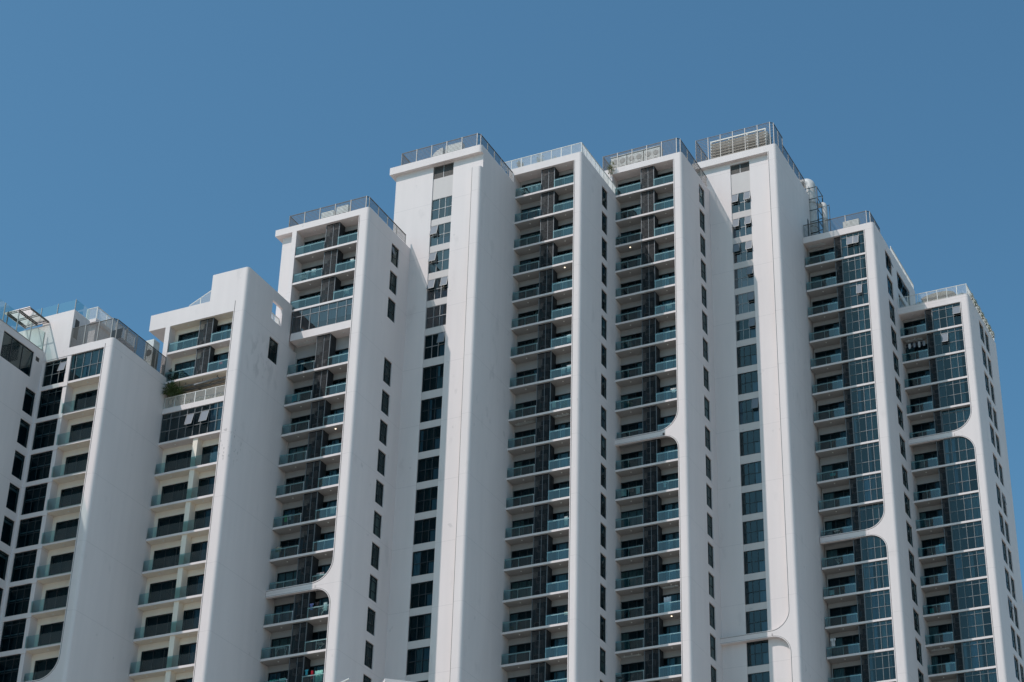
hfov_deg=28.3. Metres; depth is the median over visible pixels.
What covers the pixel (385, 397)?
window
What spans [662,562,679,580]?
sliding door
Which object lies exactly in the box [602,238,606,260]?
window
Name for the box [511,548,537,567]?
sliding door
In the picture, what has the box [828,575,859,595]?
sliding door
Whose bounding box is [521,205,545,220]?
sliding door
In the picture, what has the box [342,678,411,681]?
building
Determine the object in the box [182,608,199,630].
sliding door
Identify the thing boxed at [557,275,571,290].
sliding door
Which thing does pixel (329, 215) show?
condenser unit
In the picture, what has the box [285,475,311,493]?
sliding door
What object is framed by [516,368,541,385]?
sliding door
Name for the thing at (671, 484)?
sliding door
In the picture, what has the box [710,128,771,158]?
plant screen
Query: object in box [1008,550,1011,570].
window
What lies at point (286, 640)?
sliding door
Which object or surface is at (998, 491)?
window
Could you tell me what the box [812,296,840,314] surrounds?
sliding door
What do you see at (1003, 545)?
window
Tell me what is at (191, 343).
sliding door
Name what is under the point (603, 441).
window
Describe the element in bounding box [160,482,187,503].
sliding door
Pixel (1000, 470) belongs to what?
window
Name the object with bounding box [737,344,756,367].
window
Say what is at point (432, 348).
window
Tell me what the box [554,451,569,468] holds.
sliding door
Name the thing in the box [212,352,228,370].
sliding door
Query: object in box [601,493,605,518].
window
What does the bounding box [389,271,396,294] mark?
window
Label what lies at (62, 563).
sliding door
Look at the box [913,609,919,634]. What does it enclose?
window
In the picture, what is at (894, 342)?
window
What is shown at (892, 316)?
window
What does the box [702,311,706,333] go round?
window
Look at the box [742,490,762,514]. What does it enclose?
window
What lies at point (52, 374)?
window
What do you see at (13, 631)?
window
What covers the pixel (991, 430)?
window
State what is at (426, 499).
window
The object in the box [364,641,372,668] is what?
window
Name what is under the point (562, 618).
sliding door
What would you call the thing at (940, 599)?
sliding door
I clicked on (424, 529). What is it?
window
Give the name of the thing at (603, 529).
window
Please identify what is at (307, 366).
sliding door
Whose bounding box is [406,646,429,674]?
window
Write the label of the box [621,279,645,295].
sliding door
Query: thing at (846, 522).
sliding door
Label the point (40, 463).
window
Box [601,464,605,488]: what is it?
window
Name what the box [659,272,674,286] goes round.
sliding door
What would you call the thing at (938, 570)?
sliding door
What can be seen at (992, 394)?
window
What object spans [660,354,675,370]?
sliding door
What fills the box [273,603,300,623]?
sliding door
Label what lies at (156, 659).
sliding door
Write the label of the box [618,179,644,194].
sliding door
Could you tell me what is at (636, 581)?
sliding door
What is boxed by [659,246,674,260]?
sliding door
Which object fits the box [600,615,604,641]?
window
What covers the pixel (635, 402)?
sliding door
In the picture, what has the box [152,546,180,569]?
sliding door
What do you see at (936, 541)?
sliding door
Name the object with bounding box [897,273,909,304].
window
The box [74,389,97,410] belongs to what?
sliding door
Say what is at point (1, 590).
window
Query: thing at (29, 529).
window
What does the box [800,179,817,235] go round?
flue pipe
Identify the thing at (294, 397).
towel
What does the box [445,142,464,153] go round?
condenser unit
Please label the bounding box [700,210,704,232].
window
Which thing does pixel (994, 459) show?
window
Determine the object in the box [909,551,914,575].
window
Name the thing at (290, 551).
sliding door
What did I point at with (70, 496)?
sliding door
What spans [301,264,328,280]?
sliding door
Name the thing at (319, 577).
sheet
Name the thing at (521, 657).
sliding door
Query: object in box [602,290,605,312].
window
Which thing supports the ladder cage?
on the apartment tower at (861, 283)
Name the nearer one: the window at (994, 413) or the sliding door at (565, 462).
the sliding door at (565, 462)
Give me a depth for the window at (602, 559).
188.52 m
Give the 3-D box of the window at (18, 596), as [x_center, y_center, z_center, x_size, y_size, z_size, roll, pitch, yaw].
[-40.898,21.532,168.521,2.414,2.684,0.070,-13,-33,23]
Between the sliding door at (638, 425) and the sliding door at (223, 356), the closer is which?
the sliding door at (223, 356)
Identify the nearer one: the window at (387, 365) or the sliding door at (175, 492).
the sliding door at (175, 492)
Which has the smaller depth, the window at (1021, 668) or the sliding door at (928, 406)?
the window at (1021, 668)
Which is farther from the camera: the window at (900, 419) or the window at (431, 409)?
the window at (900, 419)
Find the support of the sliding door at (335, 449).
in the apartment tower at (341, 437)
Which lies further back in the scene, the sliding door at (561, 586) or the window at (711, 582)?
the window at (711, 582)
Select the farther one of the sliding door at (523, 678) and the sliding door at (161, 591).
the sliding door at (523, 678)
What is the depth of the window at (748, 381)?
203.69 m
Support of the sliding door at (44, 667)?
in the apartment tower at (75, 592)
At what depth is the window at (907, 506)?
203.25 m
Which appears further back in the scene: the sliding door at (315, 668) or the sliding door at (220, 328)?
the sliding door at (220, 328)
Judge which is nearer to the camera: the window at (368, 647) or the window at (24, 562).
the window at (24, 562)
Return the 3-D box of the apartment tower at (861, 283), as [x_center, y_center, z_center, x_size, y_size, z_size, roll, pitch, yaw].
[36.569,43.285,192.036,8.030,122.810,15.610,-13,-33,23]
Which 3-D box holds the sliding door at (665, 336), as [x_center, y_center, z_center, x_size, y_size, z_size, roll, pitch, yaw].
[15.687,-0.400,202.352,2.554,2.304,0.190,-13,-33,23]
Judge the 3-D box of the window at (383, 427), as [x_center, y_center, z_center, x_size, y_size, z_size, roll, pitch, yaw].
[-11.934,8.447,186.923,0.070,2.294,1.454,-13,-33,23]
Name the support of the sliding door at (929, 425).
in the apartment tower at (971, 588)
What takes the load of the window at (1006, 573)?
in the apartment tower at (971, 588)
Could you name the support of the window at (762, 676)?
in the apartment tower at (774, 604)
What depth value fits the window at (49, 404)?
177.92 m
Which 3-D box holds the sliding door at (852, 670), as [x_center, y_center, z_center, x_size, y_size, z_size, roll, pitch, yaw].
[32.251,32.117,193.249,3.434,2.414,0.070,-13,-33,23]
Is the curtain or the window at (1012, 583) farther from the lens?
the window at (1012, 583)
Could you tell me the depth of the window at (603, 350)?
199.75 m
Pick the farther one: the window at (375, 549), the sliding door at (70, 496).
the window at (375, 549)
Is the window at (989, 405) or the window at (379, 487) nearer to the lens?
the window at (379, 487)
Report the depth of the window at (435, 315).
194.58 m
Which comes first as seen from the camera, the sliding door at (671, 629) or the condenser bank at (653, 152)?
the sliding door at (671, 629)
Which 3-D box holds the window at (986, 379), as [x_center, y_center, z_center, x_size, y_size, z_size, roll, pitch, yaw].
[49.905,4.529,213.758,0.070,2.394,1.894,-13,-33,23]
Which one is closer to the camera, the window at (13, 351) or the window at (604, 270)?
the window at (13, 351)
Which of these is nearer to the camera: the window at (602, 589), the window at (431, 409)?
the window at (602, 589)
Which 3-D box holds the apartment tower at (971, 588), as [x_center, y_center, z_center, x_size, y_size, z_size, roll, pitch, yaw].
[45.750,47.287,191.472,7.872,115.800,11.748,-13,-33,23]
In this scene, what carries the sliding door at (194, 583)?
in the apartment tower at (206, 607)
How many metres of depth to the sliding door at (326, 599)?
175.77 m
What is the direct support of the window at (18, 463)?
in the apartment tower at (21, 359)
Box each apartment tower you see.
[0,299,169,681]
[0,303,45,621]
[129,267,295,681]
[260,196,409,681]
[384,133,520,681]
[501,142,620,681]
[602,138,722,681]
[693,122,831,681]
[803,211,931,681]
[898,284,1023,681]
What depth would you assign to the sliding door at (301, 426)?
186.60 m
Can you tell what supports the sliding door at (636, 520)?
in the apartment tower at (669, 533)
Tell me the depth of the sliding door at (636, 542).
192.76 m
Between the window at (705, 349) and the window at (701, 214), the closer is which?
the window at (705, 349)
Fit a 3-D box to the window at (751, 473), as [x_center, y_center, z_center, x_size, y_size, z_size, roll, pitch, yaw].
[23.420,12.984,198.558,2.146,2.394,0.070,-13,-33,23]
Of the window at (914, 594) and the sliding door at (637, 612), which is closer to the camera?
the sliding door at (637, 612)
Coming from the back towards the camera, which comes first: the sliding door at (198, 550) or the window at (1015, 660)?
the window at (1015, 660)
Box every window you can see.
[0,331,33,376]
[0,516,13,545]
[0,550,8,579]
[0,588,2,605]
[0,618,26,651]
[0,654,20,681]
[5,584,31,616]
[6,483,19,512]
[11,549,36,581]
[12,450,24,479]
[16,516,42,547]
[17,419,29,447]
[21,483,47,514]
[22,387,34,415]
[27,451,52,481]
[32,419,57,449]
[37,387,62,418]
[42,358,66,386]
[268,337,277,363]
[363,675,370,681]
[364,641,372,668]
[366,607,374,635]
[369,574,376,602]
[371,542,378,569]
[373,511,380,537]
[375,480,382,506]
[377,449,384,475]
[379,419,386,445]
[381,390,388,415]
[383,357,390,385]
[387,297,394,322]
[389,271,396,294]
[391,244,397,266]
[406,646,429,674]
[408,613,431,641]
[410,580,432,608]
[412,548,434,576]
[414,517,435,544]
[415,486,437,513]
[417,456,438,482]
[419,426,440,452]
[420,396,441,422]
[422,363,443,391]
[424,332,444,359]
[425,303,446,328]
[426,276,447,300]
[428,248,449,273]
[429,222,450,246]
[431,196,451,219]
[600,523,605,548]
[600,553,605,579]
[600,584,605,609]
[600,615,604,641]
[600,647,604,673]
[601,317,605,339]
[601,344,605,367]
[601,374,605,398]
[601,406,605,430]
[601,435,605,459]
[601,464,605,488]
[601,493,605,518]
[602,187,606,209]
[602,212,606,234]
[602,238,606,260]
[602,264,606,285]
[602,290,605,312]
[699,185,703,206]
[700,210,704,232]
[700,234,704,256]
[701,260,705,281]
[701,285,706,308]
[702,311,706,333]
[703,338,707,361]
[703,366,708,390]
[704,396,708,419]
[705,427,709,450]
[706,456,710,479]
[706,484,711,508]
[707,513,711,537]
[708,543,712,567]
[708,572,713,598]
[709,603,714,629]
[710,634,715,660]
[711,666,715,681]
[731,191,750,213]
[732,215,751,238]
[733,240,752,263]
[734,265,753,288]
[735,291,754,314]
[736,317,755,340]
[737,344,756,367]
[738,370,757,394]
[739,398,758,424]
[740,429,760,455]
[741,461,761,485]
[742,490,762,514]
[743,519,763,544]
[744,548,764,574]
[745,578,766,604]
[746,609,767,633]
[747,640,768,666]
[748,671,769,681]
[885,252,892,273]
[887,276,892,298]
[889,301,894,323]
[891,327,896,349]
[893,352,898,375]
[895,378,900,401]
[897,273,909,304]
[897,405,903,430]
[899,434,905,459]
[902,466,907,489]
[904,493,910,518]
[906,521,912,546]
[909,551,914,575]
[911,580,917,605]
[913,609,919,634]
[915,638,921,664]
[918,669,923,681]
[979,322,983,342]
[982,348,986,368]
[984,372,989,395]
[985,333,988,351]
[987,357,991,377]
[987,398,991,419]
[990,383,994,403]
[990,425,994,446]
[993,409,996,428]
[993,455,997,476]
[996,435,999,454]
[996,485,1000,506]
[999,464,1002,484]
[999,513,1003,534]
[1002,494,1006,516]
[1002,541,1006,562]
[1005,522,1008,542]
[1005,569,1009,591]
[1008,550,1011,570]
[1008,597,1012,620]
[1010,576,1014,598]
[1011,627,1015,650]
[1014,606,1018,629]
[1014,656,1019,681]
[1017,635,1021,658]
[1020,665,1023,681]
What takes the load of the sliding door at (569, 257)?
in the apartment tower at (568, 457)
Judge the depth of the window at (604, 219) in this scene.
207.71 m
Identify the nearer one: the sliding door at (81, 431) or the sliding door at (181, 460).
the sliding door at (81, 431)
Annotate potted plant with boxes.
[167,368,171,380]
[171,372,184,379]
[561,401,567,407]
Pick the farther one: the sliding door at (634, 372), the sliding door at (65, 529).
the sliding door at (634, 372)
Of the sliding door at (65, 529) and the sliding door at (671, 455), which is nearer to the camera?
the sliding door at (65, 529)
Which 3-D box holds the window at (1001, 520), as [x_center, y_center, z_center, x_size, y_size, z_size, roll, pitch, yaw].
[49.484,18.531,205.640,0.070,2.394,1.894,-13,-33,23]
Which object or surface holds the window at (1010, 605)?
in the apartment tower at (971, 588)
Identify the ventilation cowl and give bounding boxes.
[433,148,444,156]
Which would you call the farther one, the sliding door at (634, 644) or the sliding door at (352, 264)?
the sliding door at (352, 264)
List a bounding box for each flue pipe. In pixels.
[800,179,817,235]
[818,202,828,232]
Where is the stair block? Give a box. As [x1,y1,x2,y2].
[86,307,135,351]
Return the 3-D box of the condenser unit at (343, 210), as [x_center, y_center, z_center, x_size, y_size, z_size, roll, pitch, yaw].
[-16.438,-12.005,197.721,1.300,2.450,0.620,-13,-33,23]
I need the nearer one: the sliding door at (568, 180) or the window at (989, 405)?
the sliding door at (568, 180)
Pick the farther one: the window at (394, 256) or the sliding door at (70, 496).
the window at (394, 256)
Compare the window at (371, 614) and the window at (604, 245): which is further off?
the window at (604, 245)
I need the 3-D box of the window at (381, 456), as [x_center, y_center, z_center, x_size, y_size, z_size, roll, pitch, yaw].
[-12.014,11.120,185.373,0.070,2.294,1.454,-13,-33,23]
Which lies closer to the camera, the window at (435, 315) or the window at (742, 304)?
the window at (435, 315)
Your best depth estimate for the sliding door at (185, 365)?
185.06 m
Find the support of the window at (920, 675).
in the apartment tower at (861, 283)
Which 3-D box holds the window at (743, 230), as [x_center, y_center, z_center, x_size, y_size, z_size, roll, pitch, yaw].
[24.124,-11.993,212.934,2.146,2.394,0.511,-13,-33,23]
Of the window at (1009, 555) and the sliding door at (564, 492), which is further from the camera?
the window at (1009, 555)
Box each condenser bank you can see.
[611,154,626,168]
[627,149,643,164]
[643,145,662,160]
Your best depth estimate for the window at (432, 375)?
191.21 m
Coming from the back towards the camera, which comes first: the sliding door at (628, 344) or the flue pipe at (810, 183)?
the flue pipe at (810, 183)
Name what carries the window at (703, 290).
in the apartment tower at (669, 533)
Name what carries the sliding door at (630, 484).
in the apartment tower at (669, 533)
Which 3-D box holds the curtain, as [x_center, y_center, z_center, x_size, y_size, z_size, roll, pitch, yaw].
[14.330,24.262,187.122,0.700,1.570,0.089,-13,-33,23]
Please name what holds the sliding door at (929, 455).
in the apartment tower at (971, 588)
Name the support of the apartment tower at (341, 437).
on the ground
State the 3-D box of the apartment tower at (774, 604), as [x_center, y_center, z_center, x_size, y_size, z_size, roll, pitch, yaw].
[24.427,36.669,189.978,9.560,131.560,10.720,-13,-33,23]
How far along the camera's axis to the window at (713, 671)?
187.67 m
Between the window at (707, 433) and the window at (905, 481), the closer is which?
the window at (707, 433)
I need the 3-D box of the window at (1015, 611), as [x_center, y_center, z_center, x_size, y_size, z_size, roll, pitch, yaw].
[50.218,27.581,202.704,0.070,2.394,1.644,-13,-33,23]
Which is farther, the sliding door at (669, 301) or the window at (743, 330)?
the window at (743, 330)
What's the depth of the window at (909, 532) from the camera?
201.69 m
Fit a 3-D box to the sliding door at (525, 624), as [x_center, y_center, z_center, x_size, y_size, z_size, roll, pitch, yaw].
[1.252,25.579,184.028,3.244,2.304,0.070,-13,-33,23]
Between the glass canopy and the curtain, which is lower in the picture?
the curtain
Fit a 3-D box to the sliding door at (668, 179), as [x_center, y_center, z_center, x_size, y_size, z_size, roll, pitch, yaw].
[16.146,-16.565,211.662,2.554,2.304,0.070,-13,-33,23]
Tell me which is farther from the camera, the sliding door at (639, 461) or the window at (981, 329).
the window at (981, 329)
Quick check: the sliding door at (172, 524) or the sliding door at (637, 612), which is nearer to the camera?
the sliding door at (172, 524)
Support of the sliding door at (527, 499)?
in the apartment tower at (568, 457)
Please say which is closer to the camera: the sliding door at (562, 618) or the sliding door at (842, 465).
the sliding door at (562, 618)
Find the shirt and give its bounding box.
[830,637,835,646]
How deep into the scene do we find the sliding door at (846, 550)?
199.75 m
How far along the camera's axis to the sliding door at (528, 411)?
195.32 m
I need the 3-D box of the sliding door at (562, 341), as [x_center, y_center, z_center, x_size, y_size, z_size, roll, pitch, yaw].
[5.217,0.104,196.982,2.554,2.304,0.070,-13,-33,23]
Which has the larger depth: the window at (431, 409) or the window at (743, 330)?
the window at (743, 330)
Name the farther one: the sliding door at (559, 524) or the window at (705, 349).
the window at (705, 349)
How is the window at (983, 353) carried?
in the apartment tower at (971, 588)
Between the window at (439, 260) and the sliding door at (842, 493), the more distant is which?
the sliding door at (842, 493)
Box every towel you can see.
[292,395,296,401]
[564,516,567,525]
[946,664,949,671]
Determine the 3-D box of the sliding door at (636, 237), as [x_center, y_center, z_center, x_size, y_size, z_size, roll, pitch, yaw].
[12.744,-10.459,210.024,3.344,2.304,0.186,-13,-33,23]
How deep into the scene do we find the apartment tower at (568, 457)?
193.18 m
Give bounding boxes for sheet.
[315,669,322,681]
[316,572,323,580]
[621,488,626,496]
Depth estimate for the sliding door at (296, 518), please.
181.88 m
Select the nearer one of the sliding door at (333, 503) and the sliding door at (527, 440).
the sliding door at (333, 503)
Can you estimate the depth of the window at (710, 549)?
193.70 m
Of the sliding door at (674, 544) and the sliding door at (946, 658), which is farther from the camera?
the sliding door at (946, 658)
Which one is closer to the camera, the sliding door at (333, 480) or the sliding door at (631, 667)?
the sliding door at (333, 480)
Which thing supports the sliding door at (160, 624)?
in the apartment tower at (206, 607)
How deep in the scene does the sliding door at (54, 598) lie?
168.00 m
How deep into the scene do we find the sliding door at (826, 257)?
217.31 m
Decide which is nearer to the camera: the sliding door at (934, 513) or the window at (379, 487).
the window at (379, 487)
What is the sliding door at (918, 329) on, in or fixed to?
in the apartment tower at (971, 588)
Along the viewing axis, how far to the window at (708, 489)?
196.80 m
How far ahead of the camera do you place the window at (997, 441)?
212.77 m
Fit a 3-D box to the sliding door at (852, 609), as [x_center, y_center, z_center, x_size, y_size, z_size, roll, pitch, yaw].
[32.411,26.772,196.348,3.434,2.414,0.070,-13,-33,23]
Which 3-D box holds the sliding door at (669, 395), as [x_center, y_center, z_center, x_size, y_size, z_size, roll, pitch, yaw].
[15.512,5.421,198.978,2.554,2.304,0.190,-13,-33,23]
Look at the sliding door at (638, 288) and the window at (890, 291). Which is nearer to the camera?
the sliding door at (638, 288)
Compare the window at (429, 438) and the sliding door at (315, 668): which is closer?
the sliding door at (315, 668)
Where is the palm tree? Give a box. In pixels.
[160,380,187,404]
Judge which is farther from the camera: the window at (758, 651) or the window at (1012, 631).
the window at (1012, 631)
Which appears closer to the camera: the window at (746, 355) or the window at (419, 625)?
the window at (419, 625)
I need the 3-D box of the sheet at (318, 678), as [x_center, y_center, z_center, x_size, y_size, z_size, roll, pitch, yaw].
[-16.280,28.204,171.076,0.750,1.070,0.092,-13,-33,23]
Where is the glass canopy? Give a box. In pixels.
[5,306,49,328]
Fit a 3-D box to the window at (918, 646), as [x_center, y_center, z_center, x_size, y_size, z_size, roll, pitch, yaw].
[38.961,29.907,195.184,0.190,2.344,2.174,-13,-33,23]
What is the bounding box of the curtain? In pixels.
[664,596,670,611]
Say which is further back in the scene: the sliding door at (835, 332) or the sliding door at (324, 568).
the sliding door at (835, 332)
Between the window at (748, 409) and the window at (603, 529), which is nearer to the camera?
the window at (603, 529)
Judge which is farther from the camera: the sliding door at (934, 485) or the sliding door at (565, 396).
the sliding door at (934, 485)
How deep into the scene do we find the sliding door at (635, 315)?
205.69 m
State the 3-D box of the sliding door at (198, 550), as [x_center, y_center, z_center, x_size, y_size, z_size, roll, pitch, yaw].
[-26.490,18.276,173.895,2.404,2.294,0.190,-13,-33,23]
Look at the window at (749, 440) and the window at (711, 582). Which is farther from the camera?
the window at (749, 440)
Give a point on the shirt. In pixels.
(832, 640)
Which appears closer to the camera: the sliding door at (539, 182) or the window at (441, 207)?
the window at (441, 207)
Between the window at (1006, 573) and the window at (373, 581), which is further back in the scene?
the window at (1006, 573)
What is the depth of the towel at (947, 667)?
196.02 m
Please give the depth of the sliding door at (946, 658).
197.71 m
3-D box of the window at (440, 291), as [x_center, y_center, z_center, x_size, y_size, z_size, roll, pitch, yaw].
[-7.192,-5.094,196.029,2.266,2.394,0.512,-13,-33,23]
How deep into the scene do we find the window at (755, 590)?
192.33 m
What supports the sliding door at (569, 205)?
in the apartment tower at (568, 457)
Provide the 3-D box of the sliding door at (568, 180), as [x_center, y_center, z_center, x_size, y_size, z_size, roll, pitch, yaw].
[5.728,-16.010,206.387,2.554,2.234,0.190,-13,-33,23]
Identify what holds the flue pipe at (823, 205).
on the apartment tower at (861, 283)
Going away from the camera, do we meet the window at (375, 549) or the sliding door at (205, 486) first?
the sliding door at (205, 486)
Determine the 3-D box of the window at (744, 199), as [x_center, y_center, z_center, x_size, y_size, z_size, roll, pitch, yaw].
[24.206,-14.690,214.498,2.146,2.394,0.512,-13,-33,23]
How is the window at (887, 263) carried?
in the apartment tower at (861, 283)
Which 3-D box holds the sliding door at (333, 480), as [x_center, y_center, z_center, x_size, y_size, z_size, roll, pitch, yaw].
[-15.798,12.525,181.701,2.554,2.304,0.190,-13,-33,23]
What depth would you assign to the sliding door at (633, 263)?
208.83 m
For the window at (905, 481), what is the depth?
204.79 m
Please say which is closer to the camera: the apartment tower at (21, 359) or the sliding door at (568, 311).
the apartment tower at (21, 359)
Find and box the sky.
[0,0,1023,609]
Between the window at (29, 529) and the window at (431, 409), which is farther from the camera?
the window at (431, 409)
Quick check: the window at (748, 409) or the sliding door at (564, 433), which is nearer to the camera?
the sliding door at (564, 433)
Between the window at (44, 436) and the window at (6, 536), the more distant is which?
the window at (44, 436)
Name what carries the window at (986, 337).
in the apartment tower at (971, 588)
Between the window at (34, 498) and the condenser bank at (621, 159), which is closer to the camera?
the window at (34, 498)
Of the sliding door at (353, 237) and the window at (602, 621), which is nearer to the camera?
the window at (602, 621)
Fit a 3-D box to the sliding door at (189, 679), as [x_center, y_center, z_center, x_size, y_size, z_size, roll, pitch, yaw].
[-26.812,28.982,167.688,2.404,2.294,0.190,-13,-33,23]
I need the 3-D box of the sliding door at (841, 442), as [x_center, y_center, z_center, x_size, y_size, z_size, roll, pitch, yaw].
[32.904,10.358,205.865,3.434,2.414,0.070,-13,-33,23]
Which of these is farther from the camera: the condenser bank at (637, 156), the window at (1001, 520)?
the condenser bank at (637, 156)
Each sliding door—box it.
[33,657,57,679]
[38,622,63,645]
[43,586,68,610]
[49,552,73,575]
[54,518,78,540]
[59,485,83,507]
[64,453,87,474]
[69,421,92,441]
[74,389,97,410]
[139,647,168,671]
[144,613,172,637]
[148,579,176,602]
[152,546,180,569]
[156,514,183,536]
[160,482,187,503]
[164,450,191,472]
[174,359,199,379]
[176,678,192,681]
[177,330,202,349]
[178,643,196,665]
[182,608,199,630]
[186,574,203,596]
[190,541,207,562]
[193,508,211,529]
[197,476,214,496]
[201,444,218,464]
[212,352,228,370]
[216,323,231,340]
[268,670,293,681]
[270,636,297,657]
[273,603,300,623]
[276,570,303,588]
[279,537,304,557]
[282,506,306,525]
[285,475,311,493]
[288,444,313,462]
[291,414,315,432]
[293,385,317,402]
[296,355,320,372]
[299,290,326,307]
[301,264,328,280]
[304,237,331,252]
[309,664,324,681]
[312,630,326,650]
[314,597,328,616]
[318,564,330,573]
[320,531,334,549]
[322,500,336,517]
[325,468,339,485]
[327,438,341,454]
[330,408,343,423]
[332,378,345,393]
[335,348,348,363]
[340,283,353,297]
[342,256,355,270]
[344,229,357,242]
[508,642,534,663]
[508,675,533,681]
[509,610,532,630]
[510,578,537,598]
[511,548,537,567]
[512,517,538,536]
[513,487,538,506]
[514,457,539,476]
[515,400,540,417]
[515,429,540,446]
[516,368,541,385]
[517,337,542,354]
[518,309,542,325]
[519,283,543,298]
[520,230,544,246]
[520,256,544,272]
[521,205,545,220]
[522,180,545,194]
[550,670,566,681]
[551,605,567,624]
[551,637,567,656]
[552,542,568,560]
[552,573,568,591]
[553,481,569,498]
[553,511,568,529]
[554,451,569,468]
[555,393,570,409]
[555,422,569,438]
[556,330,571,345]
[556,361,570,376]
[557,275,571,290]
[557,302,571,317]
[558,223,572,236]
[558,249,572,263]
[559,173,573,185]
[559,197,572,210]
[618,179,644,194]
[621,203,644,218]
[621,228,644,243]
[621,254,645,269]
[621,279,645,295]
[621,305,645,321]
[621,332,645,348]
[621,361,646,378]
[621,391,646,408]
[621,421,646,437]
[621,451,646,468]
[621,479,647,497]
[621,508,647,527]
[621,538,647,557]
[621,568,646,587]
[621,598,646,618]
[621,630,648,650]
[621,661,648,681]
[658,171,672,184]
[658,196,673,209]
[658,221,673,234]
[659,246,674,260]
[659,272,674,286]
[659,298,674,313]
[660,325,675,340]
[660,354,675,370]
[660,384,676,400]
[661,415,675,429]
[661,444,677,460]
[661,473,677,490]
[662,502,678,519]
[662,532,678,550]
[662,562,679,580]
[663,593,680,612]
[663,624,680,643]
[664,656,681,676]
[809,247,837,263]
[811,272,839,288]
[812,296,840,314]
[814,322,842,339]
[815,347,844,365]
[817,374,845,392]
[818,401,847,419]
[820,431,849,449]
[821,461,851,480]
[823,489,853,508]
[825,517,855,535]
[826,546,856,566]
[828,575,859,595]
[829,604,861,625]
[832,634,861,655]
[833,665,865,681]
[904,318,928,335]
[906,344,930,360]
[908,369,932,386]
[910,395,935,412]
[912,421,937,437]
[915,451,939,468]
[917,481,943,499]
[919,509,945,527]
[922,537,947,556]
[924,565,950,584]
[926,594,953,613]
[929,623,955,643]
[931,653,958,673]
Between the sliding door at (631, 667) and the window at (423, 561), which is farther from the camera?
the sliding door at (631, 667)
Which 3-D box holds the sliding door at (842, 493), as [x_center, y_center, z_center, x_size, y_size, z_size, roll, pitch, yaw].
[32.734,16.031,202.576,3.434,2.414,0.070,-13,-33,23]
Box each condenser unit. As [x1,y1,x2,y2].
[145,339,159,369]
[321,210,334,218]
[336,204,349,214]
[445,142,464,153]
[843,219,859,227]
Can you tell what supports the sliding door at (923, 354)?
in the apartment tower at (971, 588)
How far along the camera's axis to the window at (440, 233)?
199.27 m
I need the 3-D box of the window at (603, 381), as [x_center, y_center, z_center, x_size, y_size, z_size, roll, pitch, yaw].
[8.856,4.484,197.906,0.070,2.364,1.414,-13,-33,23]
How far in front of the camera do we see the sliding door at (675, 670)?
184.97 m
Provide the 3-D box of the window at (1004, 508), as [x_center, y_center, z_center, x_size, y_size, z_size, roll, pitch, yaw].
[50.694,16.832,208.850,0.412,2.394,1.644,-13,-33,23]
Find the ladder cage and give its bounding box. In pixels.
[805,186,822,233]
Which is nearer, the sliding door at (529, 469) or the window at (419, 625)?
the window at (419, 625)
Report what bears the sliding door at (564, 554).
in the apartment tower at (568, 457)
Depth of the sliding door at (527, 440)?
193.75 m
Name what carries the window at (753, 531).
in the apartment tower at (774, 604)
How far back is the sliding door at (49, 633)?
166.41 m
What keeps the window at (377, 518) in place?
in the apartment tower at (341, 437)
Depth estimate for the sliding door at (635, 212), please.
211.96 m
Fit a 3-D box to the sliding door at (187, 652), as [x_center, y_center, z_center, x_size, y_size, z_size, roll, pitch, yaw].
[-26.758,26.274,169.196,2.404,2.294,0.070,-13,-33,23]
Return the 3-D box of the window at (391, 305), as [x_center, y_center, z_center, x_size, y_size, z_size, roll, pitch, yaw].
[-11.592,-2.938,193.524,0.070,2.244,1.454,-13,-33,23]
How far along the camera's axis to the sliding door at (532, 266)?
203.49 m
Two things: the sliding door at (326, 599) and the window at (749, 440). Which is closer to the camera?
the sliding door at (326, 599)
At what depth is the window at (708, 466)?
198.37 m
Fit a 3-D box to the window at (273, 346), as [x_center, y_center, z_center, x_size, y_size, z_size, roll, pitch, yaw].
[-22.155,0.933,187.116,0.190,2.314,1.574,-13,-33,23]
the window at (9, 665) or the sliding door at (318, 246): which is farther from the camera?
the sliding door at (318, 246)
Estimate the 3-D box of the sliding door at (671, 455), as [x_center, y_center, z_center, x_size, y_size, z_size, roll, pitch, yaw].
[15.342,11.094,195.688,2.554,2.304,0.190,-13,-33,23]
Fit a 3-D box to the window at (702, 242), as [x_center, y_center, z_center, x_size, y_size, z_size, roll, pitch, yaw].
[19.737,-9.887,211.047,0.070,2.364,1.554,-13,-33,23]
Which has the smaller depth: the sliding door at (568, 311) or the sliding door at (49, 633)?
the sliding door at (49, 633)
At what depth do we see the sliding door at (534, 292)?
201.96 m
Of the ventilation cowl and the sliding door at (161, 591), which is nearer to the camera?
the sliding door at (161, 591)
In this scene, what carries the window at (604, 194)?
in the apartment tower at (568, 457)
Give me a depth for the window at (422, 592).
180.15 m
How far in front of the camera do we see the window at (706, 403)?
201.66 m
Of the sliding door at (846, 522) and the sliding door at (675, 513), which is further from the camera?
the sliding door at (846, 522)
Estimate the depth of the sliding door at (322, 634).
174.23 m
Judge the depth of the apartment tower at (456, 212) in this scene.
189.22 m
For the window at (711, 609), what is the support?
in the apartment tower at (669, 533)
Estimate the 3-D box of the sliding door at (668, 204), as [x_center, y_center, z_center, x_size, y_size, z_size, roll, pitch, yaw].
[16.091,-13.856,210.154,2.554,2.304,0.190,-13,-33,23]
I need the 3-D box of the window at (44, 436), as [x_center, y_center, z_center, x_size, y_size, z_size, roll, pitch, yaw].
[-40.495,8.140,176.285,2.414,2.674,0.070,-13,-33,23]
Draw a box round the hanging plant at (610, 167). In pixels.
[607,160,613,174]
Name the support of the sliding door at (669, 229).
in the apartment tower at (669, 533)

